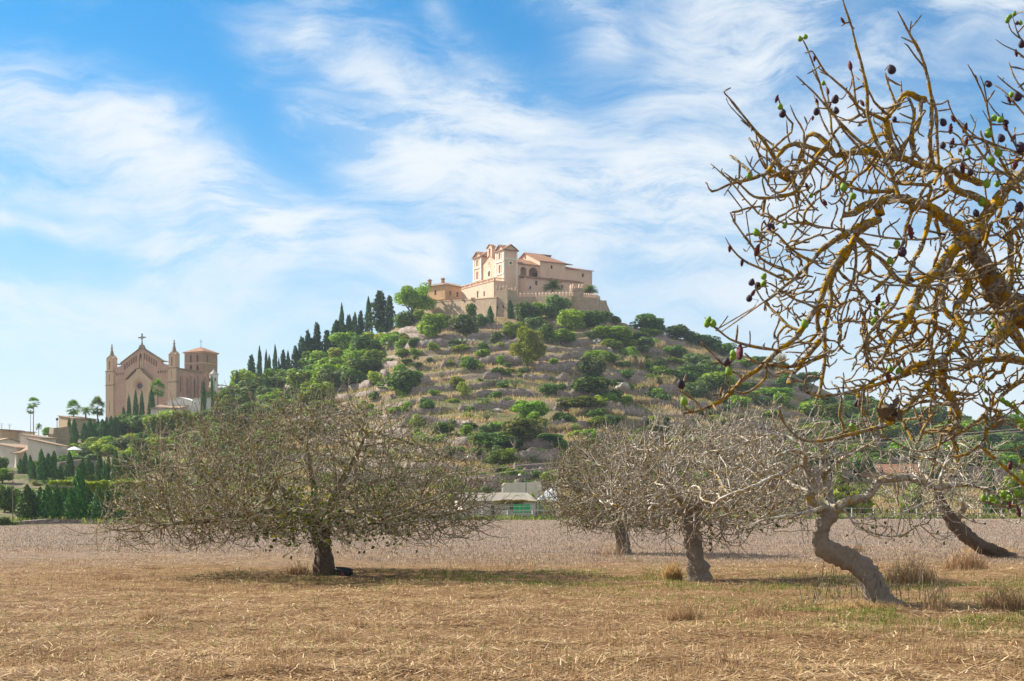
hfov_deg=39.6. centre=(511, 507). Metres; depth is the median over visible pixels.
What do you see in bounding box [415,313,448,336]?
broadleaf tree
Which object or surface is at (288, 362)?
cypress tree
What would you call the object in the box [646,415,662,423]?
shrub
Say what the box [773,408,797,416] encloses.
terrace wall
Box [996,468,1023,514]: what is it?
shrub
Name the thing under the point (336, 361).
broadleaf tree
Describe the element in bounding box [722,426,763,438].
terrace wall
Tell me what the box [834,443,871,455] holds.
broadleaf tree
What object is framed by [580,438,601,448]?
shrub
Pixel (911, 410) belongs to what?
broadleaf tree
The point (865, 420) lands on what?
broadleaf tree
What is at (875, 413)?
broadleaf tree
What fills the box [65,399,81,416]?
palm tree
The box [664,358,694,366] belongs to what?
terrace wall
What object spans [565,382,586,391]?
terrace wall
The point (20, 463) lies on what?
cypress tree
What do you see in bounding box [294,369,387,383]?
terrace wall
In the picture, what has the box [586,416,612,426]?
shrub
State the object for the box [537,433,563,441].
broadleaf tree
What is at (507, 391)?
terrace wall
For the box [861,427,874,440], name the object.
broadleaf tree
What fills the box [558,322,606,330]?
terrace wall
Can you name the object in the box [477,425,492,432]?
broadleaf tree
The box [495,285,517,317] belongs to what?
square tower
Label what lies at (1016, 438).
broadleaf tree
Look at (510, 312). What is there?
cypress tree
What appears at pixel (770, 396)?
terrace wall
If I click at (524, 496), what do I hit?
farm shed
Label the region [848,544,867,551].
weed clump
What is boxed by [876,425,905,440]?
broadleaf tree
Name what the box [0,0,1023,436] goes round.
sky
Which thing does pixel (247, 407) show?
broadleaf tree
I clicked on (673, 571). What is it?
weed clump
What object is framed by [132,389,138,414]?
cypress tree
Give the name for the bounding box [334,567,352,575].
backpack
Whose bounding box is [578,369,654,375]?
terrace wall
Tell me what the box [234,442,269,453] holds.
broadleaf tree
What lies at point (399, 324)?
shrub
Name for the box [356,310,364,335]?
conifer tree
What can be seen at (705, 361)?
shrub
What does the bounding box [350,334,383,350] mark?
broadleaf tree
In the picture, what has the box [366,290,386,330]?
conifer tree
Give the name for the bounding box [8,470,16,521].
utility pole
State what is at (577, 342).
terrace wall
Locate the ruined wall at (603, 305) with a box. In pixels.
[599,300,610,318]
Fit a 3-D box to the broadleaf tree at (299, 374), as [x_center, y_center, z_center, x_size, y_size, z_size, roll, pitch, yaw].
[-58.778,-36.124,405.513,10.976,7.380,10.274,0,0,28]
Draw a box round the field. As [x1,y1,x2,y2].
[0,519,1023,680]
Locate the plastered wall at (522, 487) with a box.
[502,482,540,503]
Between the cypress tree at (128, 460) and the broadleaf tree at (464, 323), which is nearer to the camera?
the cypress tree at (128, 460)
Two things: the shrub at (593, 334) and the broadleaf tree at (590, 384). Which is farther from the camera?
the shrub at (593, 334)
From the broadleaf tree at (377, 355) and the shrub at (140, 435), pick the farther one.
the broadleaf tree at (377, 355)
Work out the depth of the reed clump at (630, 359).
388.61 m
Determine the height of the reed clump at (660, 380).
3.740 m
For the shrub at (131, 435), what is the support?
on the hill
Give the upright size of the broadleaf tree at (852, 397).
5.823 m
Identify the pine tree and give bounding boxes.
[393,282,436,312]
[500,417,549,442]
[509,326,546,366]
[778,453,809,464]
[804,432,836,446]
[814,403,846,418]
[848,438,875,448]
[882,447,896,457]
[919,404,947,424]
[945,464,968,476]
[963,451,995,465]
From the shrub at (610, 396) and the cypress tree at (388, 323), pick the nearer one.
the shrub at (610, 396)
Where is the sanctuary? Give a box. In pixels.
[472,244,591,296]
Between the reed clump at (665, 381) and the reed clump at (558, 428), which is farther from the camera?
the reed clump at (665, 381)
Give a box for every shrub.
[0,516,17,524]
[30,480,41,485]
[57,454,66,461]
[65,443,78,447]
[72,455,85,459]
[74,447,90,456]
[79,441,95,446]
[84,437,98,442]
[85,454,97,459]
[87,442,103,453]
[99,437,110,443]
[100,444,120,454]
[105,436,113,441]
[118,454,136,460]
[120,447,137,454]
[123,433,139,437]
[136,432,149,437]
[163,472,175,481]
[171,430,188,441]
[188,433,200,442]
[373,323,388,332]
[382,358,393,361]
[392,315,406,327]
[394,348,408,356]
[396,310,417,325]
[400,332,408,339]
[406,337,421,343]
[408,339,419,347]
[408,362,422,366]
[409,348,419,354]
[411,350,422,355]
[428,389,439,394]
[441,477,467,506]
[444,314,450,324]
[446,398,460,402]
[448,338,466,344]
[451,344,470,351]
[456,381,470,396]
[461,422,477,427]
[465,303,476,315]
[473,349,490,356]
[473,485,493,492]
[486,331,504,342]
[489,367,505,371]
[496,355,504,365]
[505,468,526,475]
[517,367,529,372]
[529,470,541,479]
[550,439,566,447]
[551,411,563,420]
[579,429,600,437]
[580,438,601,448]
[583,330,599,339]
[584,350,605,363]
[586,408,605,417]
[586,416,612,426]
[598,338,622,348]
[601,392,619,402]
[603,351,614,360]
[605,355,620,362]
[610,389,623,396]
[612,415,623,422]
[616,361,632,367]
[617,338,638,347]
[617,397,626,402]
[618,369,634,379]
[620,346,638,355]
[626,434,643,446]
[628,429,644,435]
[636,336,653,346]
[644,374,669,381]
[644,390,667,397]
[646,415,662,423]
[646,419,671,433]
[648,366,667,372]
[653,368,679,379]
[663,346,682,353]
[666,357,687,363]
[675,369,700,382]
[679,425,702,436]
[682,353,710,364]
[683,380,711,393]
[685,477,708,486]
[691,472,710,477]
[698,359,714,367]
[708,415,731,424]
[712,363,729,373]
[726,395,751,407]
[732,382,750,390]
[733,413,760,418]
[736,357,756,367]
[745,381,761,391]
[753,396,771,406]
[763,410,783,417]
[832,463,844,514]
[833,483,875,514]
[848,452,863,457]
[898,483,923,512]
[980,479,1009,514]
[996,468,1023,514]
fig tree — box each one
[64,375,515,575]
[531,415,686,553]
[578,392,839,581]
[669,396,1023,604]
[677,0,1023,516]
[862,428,1020,557]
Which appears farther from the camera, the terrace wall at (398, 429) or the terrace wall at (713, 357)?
the terrace wall at (713, 357)
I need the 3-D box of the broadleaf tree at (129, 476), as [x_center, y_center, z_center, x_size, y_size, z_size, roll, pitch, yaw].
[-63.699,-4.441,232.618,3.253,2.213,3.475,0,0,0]
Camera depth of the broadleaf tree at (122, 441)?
321.25 m
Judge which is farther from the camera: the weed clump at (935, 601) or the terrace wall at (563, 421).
the terrace wall at (563, 421)
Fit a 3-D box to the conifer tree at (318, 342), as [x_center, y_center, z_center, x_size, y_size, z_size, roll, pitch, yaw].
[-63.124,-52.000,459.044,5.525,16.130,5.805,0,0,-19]
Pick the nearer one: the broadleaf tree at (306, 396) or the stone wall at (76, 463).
the stone wall at (76, 463)
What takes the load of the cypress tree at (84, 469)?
on the hill
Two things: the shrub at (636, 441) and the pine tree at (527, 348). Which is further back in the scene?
the pine tree at (527, 348)
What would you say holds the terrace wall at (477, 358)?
on the hill
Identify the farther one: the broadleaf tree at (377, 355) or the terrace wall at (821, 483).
the broadleaf tree at (377, 355)
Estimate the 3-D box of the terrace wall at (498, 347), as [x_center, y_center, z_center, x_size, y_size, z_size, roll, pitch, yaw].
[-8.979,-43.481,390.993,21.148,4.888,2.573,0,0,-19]
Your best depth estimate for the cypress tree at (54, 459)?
249.09 m
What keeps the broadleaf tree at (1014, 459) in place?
on the hill
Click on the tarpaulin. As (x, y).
(517, 508)
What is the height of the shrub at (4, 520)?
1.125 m
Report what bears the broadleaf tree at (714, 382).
on the hill
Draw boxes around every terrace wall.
[283,379,372,390]
[293,415,337,422]
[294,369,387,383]
[301,436,345,447]
[310,427,344,437]
[313,465,393,486]
[315,451,346,463]
[331,393,351,400]
[351,405,444,423]
[357,375,431,397]
[358,438,447,458]
[359,453,391,468]
[375,427,410,439]
[379,338,466,350]
[381,360,399,368]
[382,324,470,333]
[383,352,412,358]
[384,395,443,409]
[398,332,461,340]
[398,414,472,428]
[399,475,427,485]
[404,462,454,471]
[409,384,453,396]
[440,355,536,368]
[442,435,488,447]
[443,342,512,354]
[448,318,503,328]
[453,450,492,461]
[455,353,504,360]
[458,400,515,412]
[463,475,499,491]
[466,333,517,339]
[468,378,511,389]
[475,388,531,397]
[482,337,518,344]
[483,371,509,379]
[510,467,544,474]
[513,447,558,462]
[514,478,600,491]
[516,436,556,448]
[522,372,569,383]
[536,361,573,373]
[536,419,611,431]
[537,350,585,360]
[539,347,585,351]
[545,388,595,398]
[546,360,577,366]
[552,338,615,345]
[554,400,645,416]
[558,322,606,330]
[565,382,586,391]
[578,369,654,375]
[590,431,680,441]
[590,443,636,457]
[591,345,663,354]
[601,372,660,383]
[603,462,695,468]
[607,326,686,346]
[621,323,666,337]
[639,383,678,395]
[641,416,693,427]
[646,366,684,369]
[649,398,739,412]
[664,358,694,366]
[698,415,765,429]
[702,351,722,360]
[718,361,762,369]
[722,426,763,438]
[736,376,814,392]
[736,390,792,401]
[759,369,801,383]
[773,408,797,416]
[793,392,810,397]
[797,416,819,423]
[798,448,841,457]
[804,475,834,488]
[811,466,852,479]
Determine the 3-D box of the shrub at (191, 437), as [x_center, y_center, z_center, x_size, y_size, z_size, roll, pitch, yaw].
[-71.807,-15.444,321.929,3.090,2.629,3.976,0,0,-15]
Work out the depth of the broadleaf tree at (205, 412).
366.98 m
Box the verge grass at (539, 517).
[9,514,1023,523]
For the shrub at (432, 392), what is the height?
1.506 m
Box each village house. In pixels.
[0,429,22,439]
[0,438,19,443]
[0,443,27,467]
[18,431,36,440]
[18,434,57,444]
[26,438,70,460]
[57,415,96,438]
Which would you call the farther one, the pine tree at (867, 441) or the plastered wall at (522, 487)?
the pine tree at (867, 441)
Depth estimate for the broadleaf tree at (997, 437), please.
464.84 m
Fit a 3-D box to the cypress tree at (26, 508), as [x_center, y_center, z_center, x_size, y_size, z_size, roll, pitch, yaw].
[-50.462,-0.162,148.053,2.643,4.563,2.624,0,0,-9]
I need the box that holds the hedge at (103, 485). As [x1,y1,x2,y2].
[47,479,181,516]
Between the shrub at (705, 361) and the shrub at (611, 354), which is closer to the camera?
the shrub at (611, 354)
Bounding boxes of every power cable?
[400,431,1020,484]
[414,428,1023,477]
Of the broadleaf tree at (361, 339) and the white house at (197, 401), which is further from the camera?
the broadleaf tree at (361, 339)
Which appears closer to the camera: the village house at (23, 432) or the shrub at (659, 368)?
the village house at (23, 432)
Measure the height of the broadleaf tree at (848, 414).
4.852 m
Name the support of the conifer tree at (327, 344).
on the hill
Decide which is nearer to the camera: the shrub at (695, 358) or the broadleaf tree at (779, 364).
the shrub at (695, 358)
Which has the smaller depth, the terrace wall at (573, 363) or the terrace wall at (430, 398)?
the terrace wall at (430, 398)
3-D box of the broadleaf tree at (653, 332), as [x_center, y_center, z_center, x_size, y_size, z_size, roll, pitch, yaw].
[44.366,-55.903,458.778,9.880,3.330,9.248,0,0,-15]
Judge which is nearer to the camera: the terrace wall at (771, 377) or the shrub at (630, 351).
the shrub at (630, 351)
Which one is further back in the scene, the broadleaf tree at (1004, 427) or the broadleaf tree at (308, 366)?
the broadleaf tree at (1004, 427)
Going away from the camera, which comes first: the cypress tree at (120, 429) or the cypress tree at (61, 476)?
the cypress tree at (61, 476)
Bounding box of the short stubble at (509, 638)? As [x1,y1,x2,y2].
[0,544,1023,680]
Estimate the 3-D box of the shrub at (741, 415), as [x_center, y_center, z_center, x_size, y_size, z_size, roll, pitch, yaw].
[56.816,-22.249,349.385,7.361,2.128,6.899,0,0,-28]
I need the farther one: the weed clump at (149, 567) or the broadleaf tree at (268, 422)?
the broadleaf tree at (268, 422)
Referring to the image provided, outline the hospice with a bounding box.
[424,278,461,300]
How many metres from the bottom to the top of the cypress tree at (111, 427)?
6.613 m
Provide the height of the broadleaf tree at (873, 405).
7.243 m
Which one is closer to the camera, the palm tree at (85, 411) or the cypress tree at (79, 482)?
the cypress tree at (79, 482)
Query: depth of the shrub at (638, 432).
293.38 m
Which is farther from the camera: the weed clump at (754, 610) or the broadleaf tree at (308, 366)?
the broadleaf tree at (308, 366)
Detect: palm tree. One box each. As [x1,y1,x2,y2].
[26,405,34,434]
[28,397,39,434]
[35,423,41,434]
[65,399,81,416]
[76,406,93,418]
[89,396,104,418]
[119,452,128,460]
[149,378,165,404]
[542,279,562,292]
[583,285,598,293]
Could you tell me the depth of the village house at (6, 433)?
347.55 m
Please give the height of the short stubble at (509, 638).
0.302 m
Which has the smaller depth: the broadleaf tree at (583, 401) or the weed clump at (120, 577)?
the weed clump at (120, 577)
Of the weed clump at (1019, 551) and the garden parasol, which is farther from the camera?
the garden parasol
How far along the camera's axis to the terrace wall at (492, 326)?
430.98 m
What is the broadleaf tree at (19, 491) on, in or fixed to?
on the hill
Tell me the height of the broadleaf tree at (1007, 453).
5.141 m
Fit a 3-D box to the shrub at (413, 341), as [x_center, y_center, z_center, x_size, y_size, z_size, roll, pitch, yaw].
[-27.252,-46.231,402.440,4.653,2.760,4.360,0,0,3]
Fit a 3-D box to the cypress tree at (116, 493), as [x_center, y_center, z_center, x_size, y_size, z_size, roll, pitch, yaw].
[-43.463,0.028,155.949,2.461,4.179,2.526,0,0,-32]
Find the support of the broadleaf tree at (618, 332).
on the hill
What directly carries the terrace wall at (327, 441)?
on the hill
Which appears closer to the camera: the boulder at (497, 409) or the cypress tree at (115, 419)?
the boulder at (497, 409)
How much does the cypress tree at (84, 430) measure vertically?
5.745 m
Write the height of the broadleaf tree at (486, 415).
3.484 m
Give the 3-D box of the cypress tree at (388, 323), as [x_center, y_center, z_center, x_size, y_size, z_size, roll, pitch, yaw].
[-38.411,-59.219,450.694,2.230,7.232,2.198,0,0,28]
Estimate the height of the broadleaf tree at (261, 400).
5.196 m
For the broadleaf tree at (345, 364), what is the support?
on the hill
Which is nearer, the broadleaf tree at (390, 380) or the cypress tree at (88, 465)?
the cypress tree at (88, 465)
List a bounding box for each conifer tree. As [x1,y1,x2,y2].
[247,354,255,372]
[280,349,286,369]
[289,345,299,370]
[296,336,306,369]
[299,330,311,359]
[303,339,319,354]
[311,321,322,351]
[322,330,332,353]
[327,319,339,347]
[342,314,352,332]
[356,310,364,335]
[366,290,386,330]
[382,295,396,330]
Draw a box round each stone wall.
[15,519,124,523]
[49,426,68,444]
[57,459,103,475]
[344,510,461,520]
[458,475,539,480]
[513,460,597,470]
[887,457,958,465]
[930,466,1023,482]
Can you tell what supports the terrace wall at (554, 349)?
on the hill
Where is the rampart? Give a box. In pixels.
[424,297,497,316]
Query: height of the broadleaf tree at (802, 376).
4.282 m
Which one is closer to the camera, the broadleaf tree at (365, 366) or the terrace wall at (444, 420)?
the terrace wall at (444, 420)
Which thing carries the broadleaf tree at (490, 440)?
on the hill
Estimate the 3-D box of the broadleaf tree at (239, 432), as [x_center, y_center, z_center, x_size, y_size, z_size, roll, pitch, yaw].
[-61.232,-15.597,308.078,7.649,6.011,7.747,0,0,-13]
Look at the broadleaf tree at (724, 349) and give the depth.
459.46 m
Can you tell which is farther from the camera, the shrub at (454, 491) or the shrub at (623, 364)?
the shrub at (623, 364)
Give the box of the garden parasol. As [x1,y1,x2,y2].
[67,447,81,449]
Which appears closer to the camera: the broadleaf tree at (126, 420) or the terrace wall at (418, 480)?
the terrace wall at (418, 480)
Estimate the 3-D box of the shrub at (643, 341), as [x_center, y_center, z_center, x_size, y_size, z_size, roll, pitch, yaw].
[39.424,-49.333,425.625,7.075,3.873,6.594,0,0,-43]
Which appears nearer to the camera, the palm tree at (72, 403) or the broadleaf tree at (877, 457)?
the broadleaf tree at (877, 457)
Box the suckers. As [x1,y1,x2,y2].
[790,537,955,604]
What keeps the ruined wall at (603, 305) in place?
on the hill
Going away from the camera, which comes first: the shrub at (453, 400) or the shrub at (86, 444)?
the shrub at (453, 400)
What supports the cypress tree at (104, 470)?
on the hill
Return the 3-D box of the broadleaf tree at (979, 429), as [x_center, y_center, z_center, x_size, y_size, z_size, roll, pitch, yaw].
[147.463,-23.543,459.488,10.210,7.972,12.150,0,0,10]
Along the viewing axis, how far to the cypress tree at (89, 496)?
155.54 m
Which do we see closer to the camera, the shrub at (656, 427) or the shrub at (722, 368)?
the shrub at (656, 427)
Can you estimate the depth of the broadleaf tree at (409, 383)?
336.58 m
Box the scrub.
[262,330,862,488]
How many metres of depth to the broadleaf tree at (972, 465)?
368.94 m
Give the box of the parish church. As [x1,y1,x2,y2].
[105,334,237,420]
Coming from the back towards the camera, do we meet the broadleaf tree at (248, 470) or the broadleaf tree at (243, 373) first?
the broadleaf tree at (243, 373)
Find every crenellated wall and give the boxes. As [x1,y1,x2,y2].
[517,292,572,316]
[583,293,599,311]
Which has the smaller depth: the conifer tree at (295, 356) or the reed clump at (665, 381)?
the reed clump at (665, 381)
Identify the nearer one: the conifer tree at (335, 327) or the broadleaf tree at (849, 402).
the broadleaf tree at (849, 402)
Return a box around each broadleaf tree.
[0,457,8,468]
[0,468,14,482]
[0,485,17,511]
[7,495,20,511]
[15,489,36,499]
[41,427,51,436]
[84,475,99,481]
[108,436,132,449]
[112,473,131,480]
[116,413,146,431]
[117,414,129,430]
[127,437,148,451]
[128,414,158,433]
[142,413,174,433]
[146,436,177,451]
[157,409,175,429]
[167,410,203,430]
[193,441,219,452]
[194,417,219,429]
[197,409,207,420]
[206,391,227,402]
[207,437,239,452]
[208,406,236,416]
[208,468,230,482]
[211,422,244,443]
[216,387,254,400]
[219,412,254,426]
[220,395,244,409]
[229,368,255,383]
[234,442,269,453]
[236,403,272,418]
[236,464,262,479]
[237,394,256,402]
[238,376,275,393]
[244,377,274,386]
[251,432,281,445]
[253,398,271,404]
[253,402,274,415]
[256,385,281,396]
[256,418,279,427]
[257,393,280,399]
[263,368,286,376]
[266,391,282,396]
[268,376,288,389]
[270,397,298,416]
[275,370,286,376]
[283,386,300,394]
[283,394,296,398]
[284,368,316,389]
[294,418,321,435]
[297,350,328,368]
[297,380,335,400]
[302,363,316,370]
[302,392,316,403]
[303,400,339,416]
[310,363,347,382]
[312,357,348,369]
[314,368,349,386]
[317,424,334,435]
[326,347,346,358]
[328,332,358,349]
[340,368,368,383]
[341,349,352,359]
[342,361,361,373]
[346,338,375,358]
[347,349,366,359]
[347,356,382,374]
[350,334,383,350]
[361,349,387,360]
[363,331,385,340]
[375,368,423,394]
[379,333,399,346]
[395,373,418,391]
[413,309,425,319]
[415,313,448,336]
[431,422,456,433]
[442,445,465,453]
[448,314,478,334]
[448,376,465,386]
[467,431,516,448]
[468,447,489,454]
[475,313,487,326]
[475,396,491,403]
[477,408,496,422]
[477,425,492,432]
[480,464,506,470]
[483,378,498,386]
[485,449,521,464]
[497,435,523,448]
[500,321,527,338]
[503,378,524,388]
[509,400,549,417]
[513,301,544,322]
[524,316,546,328]
[526,454,538,461]
[531,302,547,315]
[536,322,553,339]
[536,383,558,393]
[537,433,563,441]
[541,470,565,484]
[544,294,572,317]
[544,328,576,345]
[554,396,608,408]
[556,308,585,330]
[557,412,577,422]
[568,376,617,394]
[576,354,606,376]
[579,310,604,326]
[590,325,611,338]
[597,325,633,340]
[598,310,613,322]
[610,315,621,323]
[630,313,663,330]
[631,331,649,338]
[639,328,665,336]
[665,324,690,338]
[678,363,719,375]
[683,331,698,339]
[686,334,721,345]
[693,377,718,390]
[696,408,723,417]
[701,371,735,391]
[704,340,722,346]
[709,342,737,355]
[751,356,775,362]
[758,387,794,397]
[770,361,788,368]
[794,448,832,454]
[795,382,810,390]
[795,428,818,435]
[795,443,818,450]
[796,371,820,382]
[797,400,823,416]
[797,420,819,427]
[809,393,837,414]
[809,453,831,468]
[818,417,839,425]
[819,429,845,440]
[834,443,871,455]
[836,400,854,405]
[838,403,859,415]
[842,409,856,418]
[842,457,876,472]
[844,395,866,403]
[844,422,862,439]
[848,426,866,439]
[853,416,878,425]
[853,456,884,462]
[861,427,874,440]
[863,395,874,404]
[864,402,878,410]
[864,452,886,459]
[865,408,888,419]
[867,446,887,457]
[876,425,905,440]
[880,438,906,447]
[889,442,917,458]
[893,420,928,435]
[900,407,923,414]
[902,413,922,420]
[905,442,931,461]
[915,438,941,447]
[917,458,949,477]
[922,450,951,461]
[925,432,957,440]
[932,411,965,425]
[941,442,970,457]
[951,422,978,436]
[955,456,978,466]
[958,435,986,447]
[969,422,983,436]
[979,417,1011,431]
[987,432,1006,443]
[993,440,1023,457]
[993,442,1023,457]
[993,454,1019,468]
[994,412,1022,418]
[996,451,1017,462]
[1000,433,1023,442]
[1005,418,1023,432]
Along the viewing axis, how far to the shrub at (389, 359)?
389.39 m
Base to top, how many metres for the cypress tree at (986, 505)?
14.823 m
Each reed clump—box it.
[546,424,554,431]
[554,424,562,432]
[564,423,571,431]
[572,407,580,416]
[624,355,633,365]
[637,396,643,403]
[639,357,644,367]
[643,397,650,403]
[645,376,657,387]
[653,341,664,349]
[656,373,668,385]
[662,377,673,383]
[666,374,676,383]
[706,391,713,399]
[775,354,781,361]
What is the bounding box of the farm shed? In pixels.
[455,492,536,515]
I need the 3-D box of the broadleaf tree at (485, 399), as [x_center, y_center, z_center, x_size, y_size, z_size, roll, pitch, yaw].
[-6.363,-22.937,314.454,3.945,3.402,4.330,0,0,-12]
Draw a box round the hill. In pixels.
[0,317,1023,524]
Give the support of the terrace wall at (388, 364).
on the hill
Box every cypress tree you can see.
[14,484,37,520]
[16,458,23,473]
[22,452,27,473]
[26,455,31,474]
[28,461,37,479]
[32,490,39,512]
[35,448,47,482]
[36,487,42,515]
[37,484,57,518]
[44,453,53,481]
[50,450,58,478]
[52,484,65,518]
[56,464,62,480]
[59,467,64,479]
[61,485,73,518]
[62,451,74,479]
[62,487,79,518]
[67,417,71,443]
[69,418,79,443]
[72,464,88,518]
[79,422,88,442]
[80,457,86,478]
[85,455,92,475]
[85,487,95,519]
[86,418,94,436]
[87,486,108,519]
[90,461,94,474]
[92,422,97,436]
[95,419,107,438]
[95,452,103,480]
[101,460,107,479]
[104,488,116,518]
[106,416,115,437]
[106,456,111,479]
[110,449,120,481]
[113,415,119,436]
[113,490,120,517]
[115,492,134,522]
[118,415,122,434]
[118,459,124,474]
[125,453,134,476]
[126,394,131,413]
[131,491,146,517]
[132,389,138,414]
[135,446,142,474]
[138,390,144,414]
[142,444,148,472]
[147,388,155,414]
[200,380,206,410]
[209,376,214,405]
[234,370,238,383]
[256,345,262,374]
[263,351,268,373]
[264,374,268,387]
[267,355,270,368]
[272,345,277,368]
[286,351,290,369]
[338,303,344,348]
[351,312,357,335]
[364,296,372,334]
[387,310,393,329]
[487,305,493,324]
[508,300,513,317]
[983,432,996,512]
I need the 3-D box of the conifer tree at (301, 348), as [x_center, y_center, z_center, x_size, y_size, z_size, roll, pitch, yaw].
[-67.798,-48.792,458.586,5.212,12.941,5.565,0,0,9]
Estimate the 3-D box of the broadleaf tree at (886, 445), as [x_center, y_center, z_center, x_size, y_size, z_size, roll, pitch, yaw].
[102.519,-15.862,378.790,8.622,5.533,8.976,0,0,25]
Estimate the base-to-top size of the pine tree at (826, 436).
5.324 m
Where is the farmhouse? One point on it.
(886, 467)
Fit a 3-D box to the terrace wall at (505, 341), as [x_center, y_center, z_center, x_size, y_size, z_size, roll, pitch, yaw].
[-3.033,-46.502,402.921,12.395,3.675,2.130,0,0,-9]
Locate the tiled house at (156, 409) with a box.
[149,405,188,414]
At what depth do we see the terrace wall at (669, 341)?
454.11 m
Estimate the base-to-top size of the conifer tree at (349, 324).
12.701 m
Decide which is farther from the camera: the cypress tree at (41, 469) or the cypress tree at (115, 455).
the cypress tree at (41, 469)
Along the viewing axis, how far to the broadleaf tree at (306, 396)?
365.71 m
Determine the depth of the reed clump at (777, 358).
476.26 m
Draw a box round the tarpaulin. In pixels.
[513,504,529,512]
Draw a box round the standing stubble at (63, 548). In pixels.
[0,519,1023,564]
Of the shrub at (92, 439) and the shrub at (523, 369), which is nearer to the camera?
the shrub at (92, 439)
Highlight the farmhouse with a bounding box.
[855,462,922,485]
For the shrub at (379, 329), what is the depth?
451.41 m
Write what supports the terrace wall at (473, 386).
on the hill
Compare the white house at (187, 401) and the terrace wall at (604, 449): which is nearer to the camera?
the terrace wall at (604, 449)
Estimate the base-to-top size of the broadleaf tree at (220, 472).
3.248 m
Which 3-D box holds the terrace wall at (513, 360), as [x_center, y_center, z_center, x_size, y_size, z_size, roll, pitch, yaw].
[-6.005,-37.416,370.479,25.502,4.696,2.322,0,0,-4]
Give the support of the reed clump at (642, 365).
on the hill
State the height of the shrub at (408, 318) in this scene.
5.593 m
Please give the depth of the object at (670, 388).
363.94 m
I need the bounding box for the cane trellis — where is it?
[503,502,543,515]
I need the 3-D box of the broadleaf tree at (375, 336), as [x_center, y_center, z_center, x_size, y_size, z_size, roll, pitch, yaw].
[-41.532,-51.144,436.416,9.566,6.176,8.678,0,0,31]
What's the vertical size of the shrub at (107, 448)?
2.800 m
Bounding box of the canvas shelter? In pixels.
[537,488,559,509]
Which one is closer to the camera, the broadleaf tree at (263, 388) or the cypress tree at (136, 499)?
the cypress tree at (136, 499)
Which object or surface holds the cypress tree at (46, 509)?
on the field
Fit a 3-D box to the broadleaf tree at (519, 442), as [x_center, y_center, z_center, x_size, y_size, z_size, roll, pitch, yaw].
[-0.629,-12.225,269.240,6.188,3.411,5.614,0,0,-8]
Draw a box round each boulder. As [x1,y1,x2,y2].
[492,408,502,411]
[615,382,630,391]
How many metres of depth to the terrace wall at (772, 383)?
429.07 m
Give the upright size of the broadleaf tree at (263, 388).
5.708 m
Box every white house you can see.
[167,397,191,413]
[191,397,210,412]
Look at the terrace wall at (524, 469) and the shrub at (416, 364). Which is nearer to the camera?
the terrace wall at (524, 469)
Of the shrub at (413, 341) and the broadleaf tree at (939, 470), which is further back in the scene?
the shrub at (413, 341)
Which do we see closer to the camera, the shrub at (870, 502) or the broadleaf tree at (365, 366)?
the shrub at (870, 502)
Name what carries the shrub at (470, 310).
on the hill
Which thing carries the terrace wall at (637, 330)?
on the hill
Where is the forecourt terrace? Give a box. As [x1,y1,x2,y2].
[461,277,505,299]
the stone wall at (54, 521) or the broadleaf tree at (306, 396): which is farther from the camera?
the broadleaf tree at (306, 396)
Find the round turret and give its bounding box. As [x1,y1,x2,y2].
[570,284,583,310]
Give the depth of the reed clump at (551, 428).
292.27 m
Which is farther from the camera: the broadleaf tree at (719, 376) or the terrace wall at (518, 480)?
the broadleaf tree at (719, 376)
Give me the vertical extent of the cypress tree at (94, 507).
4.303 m
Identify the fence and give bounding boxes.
[457,509,557,519]
[650,508,1023,518]
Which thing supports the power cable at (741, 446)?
on the hill
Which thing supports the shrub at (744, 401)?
on the hill
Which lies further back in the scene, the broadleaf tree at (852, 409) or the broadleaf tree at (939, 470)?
the broadleaf tree at (852, 409)
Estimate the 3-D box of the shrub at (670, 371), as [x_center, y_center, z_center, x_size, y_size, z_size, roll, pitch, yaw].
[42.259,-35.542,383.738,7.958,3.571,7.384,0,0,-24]
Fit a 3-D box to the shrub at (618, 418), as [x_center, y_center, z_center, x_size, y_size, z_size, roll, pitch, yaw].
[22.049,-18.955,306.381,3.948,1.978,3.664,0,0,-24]
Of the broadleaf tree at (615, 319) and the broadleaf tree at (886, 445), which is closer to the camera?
the broadleaf tree at (886, 445)
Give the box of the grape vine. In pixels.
[492,499,538,503]
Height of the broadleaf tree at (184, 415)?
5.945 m
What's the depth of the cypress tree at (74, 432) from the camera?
370.41 m
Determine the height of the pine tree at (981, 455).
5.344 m
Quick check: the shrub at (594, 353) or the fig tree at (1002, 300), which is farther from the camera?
the shrub at (594, 353)
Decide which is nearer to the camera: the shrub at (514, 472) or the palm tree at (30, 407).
the shrub at (514, 472)
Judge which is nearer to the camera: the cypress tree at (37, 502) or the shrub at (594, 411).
the cypress tree at (37, 502)
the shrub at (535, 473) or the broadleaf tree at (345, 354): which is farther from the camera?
the broadleaf tree at (345, 354)
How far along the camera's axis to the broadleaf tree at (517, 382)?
332.65 m
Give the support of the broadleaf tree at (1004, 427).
on the hill
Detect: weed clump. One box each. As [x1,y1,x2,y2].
[95,574,138,579]
[138,609,166,619]
[142,565,166,568]
[286,560,309,574]
[345,616,370,626]
[596,533,628,556]
[658,558,686,579]
[659,601,709,620]
[738,600,783,617]
[825,597,904,610]
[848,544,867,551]
[882,552,936,583]
[921,574,959,610]
[941,544,991,569]
[960,545,1020,553]
[976,579,1023,611]

